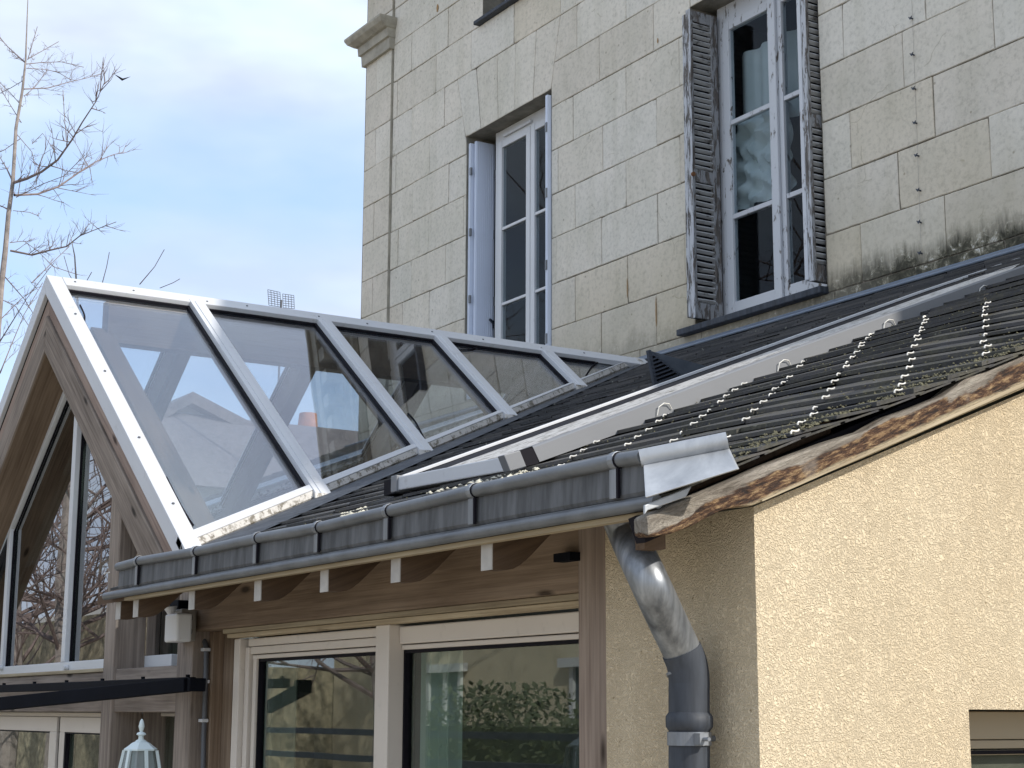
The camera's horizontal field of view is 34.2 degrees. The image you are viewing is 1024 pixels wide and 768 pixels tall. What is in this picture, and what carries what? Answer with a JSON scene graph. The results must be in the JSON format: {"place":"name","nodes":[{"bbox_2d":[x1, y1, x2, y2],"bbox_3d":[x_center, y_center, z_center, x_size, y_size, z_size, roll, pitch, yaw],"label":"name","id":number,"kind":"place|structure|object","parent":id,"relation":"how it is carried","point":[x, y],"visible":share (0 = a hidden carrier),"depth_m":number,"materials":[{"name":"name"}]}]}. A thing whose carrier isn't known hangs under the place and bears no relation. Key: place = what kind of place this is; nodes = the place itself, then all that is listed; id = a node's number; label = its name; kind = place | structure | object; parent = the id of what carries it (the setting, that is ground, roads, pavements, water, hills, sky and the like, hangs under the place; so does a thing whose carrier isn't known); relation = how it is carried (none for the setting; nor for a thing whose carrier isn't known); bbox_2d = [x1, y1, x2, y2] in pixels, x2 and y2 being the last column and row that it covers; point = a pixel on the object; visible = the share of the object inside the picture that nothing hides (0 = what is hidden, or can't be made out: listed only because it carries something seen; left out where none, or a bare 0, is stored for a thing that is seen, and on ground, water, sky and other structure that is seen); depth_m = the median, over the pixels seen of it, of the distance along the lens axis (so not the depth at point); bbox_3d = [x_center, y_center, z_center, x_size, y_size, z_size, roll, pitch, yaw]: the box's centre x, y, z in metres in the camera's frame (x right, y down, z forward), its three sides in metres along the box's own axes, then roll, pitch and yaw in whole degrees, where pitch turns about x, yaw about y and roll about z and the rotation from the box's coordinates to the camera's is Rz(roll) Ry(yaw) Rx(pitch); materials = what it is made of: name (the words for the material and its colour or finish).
{"place":"outdoors","nodes":[
{"label":"outdoors","id":0,"kind":"place"},
{"bbox_2d":[0,0,367,430],"label":"sky","id":1,"kind":"structure","parent":0,"point":[246,118],"materials":[{"name":"blue"}]},
{"label":"ground","id":2,"kind":"structure","parent":0,"visible":0},
{"bbox_2d":[0,0,139,373],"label":"bare tree","id":3,"kind":"object","parent":2,"relation":"on","point":[6,234],"visible":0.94,"depth_m":17.44,"materials":[{"name":"brown plant"}]},
{"bbox_2d":[64,235,178,307],"bbox_3d":[-3.717,1.749,15.529,1.294,6.352,0.527,8,-14,-34],"label":"bare sapling","id":4,"kind":"object","parent":2,"relation":"on","point":[77,301],"visible":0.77,"depth_m":15.65,"materials":[{"name":"brown plant"}]},
{"bbox_2d":[118,719,160,767],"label":"garden lantern","id":5,"kind":"object","parent":2,"relation":"on","point":[141,744],"visible":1,"depth_m":4.57,"materials":[{"name":"white metal"}]},
{"bbox_2d":[0,413,357,553],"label":"neighbouring house","id":6,"kind":"structure","parent":2,"relation":"on","point":[210,450],"depth_m":24.90,"materials":[{"name":"tile"}]},
{"bbox_2d":[268,289,294,379],"bbox_3d":[-3.401,-0.388,24.341,0.443,1.994,0.036,7,-13,-31],"label":"tv antenna","id":7,"kind":"object","parent":6,"relation":"on","point":[280,300],"visible":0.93,"depth_m":24.48,"materials":[{"name":"grey metal"}]},
{"bbox_2d":[164,392,317,426],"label":"neighbour house","id":8,"kind":"structure","parent":2,"relation":"on","point":[194,403],"depth_m":25.62,"materials":[{"name":"tile"}]},
{"bbox_2d":[0,243,1023,767],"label":"timber extension","id":9,"kind":"object","parent":2,"relation":"on","point":[818,563],"visible":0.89,"depth_m":4.75,"materials":[{"name":"wood"}]},
{"bbox_2d":[0,712,100,767],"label":"french door","id":10,"kind":"structure","parent":9,"relation":"in","point":[62,728],"depth_m":7.53,"materials":[{"name":"white wood"}]},
{"bbox_2d":[0,392,176,673],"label":"gable window","id":11,"kind":"structure","parent":9,"relation":"in","point":[54,556],"depth_m":8.02,"materials":[{"name":"white plastic"}]},
{"bbox_2d":[0,674,205,710],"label":"black awning frame","id":12,"kind":"object","parent":9,"relation":"attached to","point":[66,692],"visible":1,"depth_m":6.10,"materials":[{"name":"metal"}]},
{"bbox_2d":[140,713,174,762],"bbox_3d":[-1.229,2.208,6.293,0.050,1.894,1.208,7,-13,-31],"label":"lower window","id":13,"kind":"structure","parent":9,"relation":"in","point":[162,714],"depth_m":6.70,"materials":[{"name":"glass"}]},
{"bbox_2d":[164,600,196,642],"bbox_3d":[-1.190,0.848,5.958,0.119,0.156,0.268,7,-13,-31],"label":"sensor light","id":14,"kind":"object","parent":9,"relation":"attached to","point":[180,622],"visible":0.92,"depth_m":5.86,"materials":[{"name":"grey plastic"}]},
{"bbox_2d":[230,611,578,767],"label":"sliding window","id":15,"kind":"structure","parent":9,"relation":"in","point":[394,646],"depth_m":4.85,"materials":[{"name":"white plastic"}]},
{"bbox_2d":[384,257,1023,496],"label":"roof flashing","id":16,"kind":"object","parent":9,"relation":"on","point":[524,449],"visible":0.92,"depth_m":5.42,"materials":[{"name":"white metal"}]},
{"bbox_2d":[969,711,1023,754],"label":"side window","id":17,"kind":"structure","parent":9,"relation":"in","point":[982,725],"depth_m":3.71,"materials":[{"name":"beige glass"}]},
{"bbox_2d":[344,0,1023,440],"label":"stone house","id":18,"kind":"structure","parent":2,"relation":"on","point":[634,178],"depth_m":10.88,"materials":[{"name":"stone"}]},
{"bbox_2d":[495,107,544,343],"bbox_3d":[0.160,-1.000,12.343,0.080,2.102,1.031,7,-13,-31],"label":"window","id":19,"kind":"structure","parent":18,"relation":"in","point":[529,127],"depth_m":12.48,"materials":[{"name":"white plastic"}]},
{"bbox_2d":[717,0,826,314],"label":"window","id":20,"kind":"structure","parent":18,"relation":"in","point":[755,160],"depth_m":10.33,"materials":[{"name":"white paint"}]}
]}

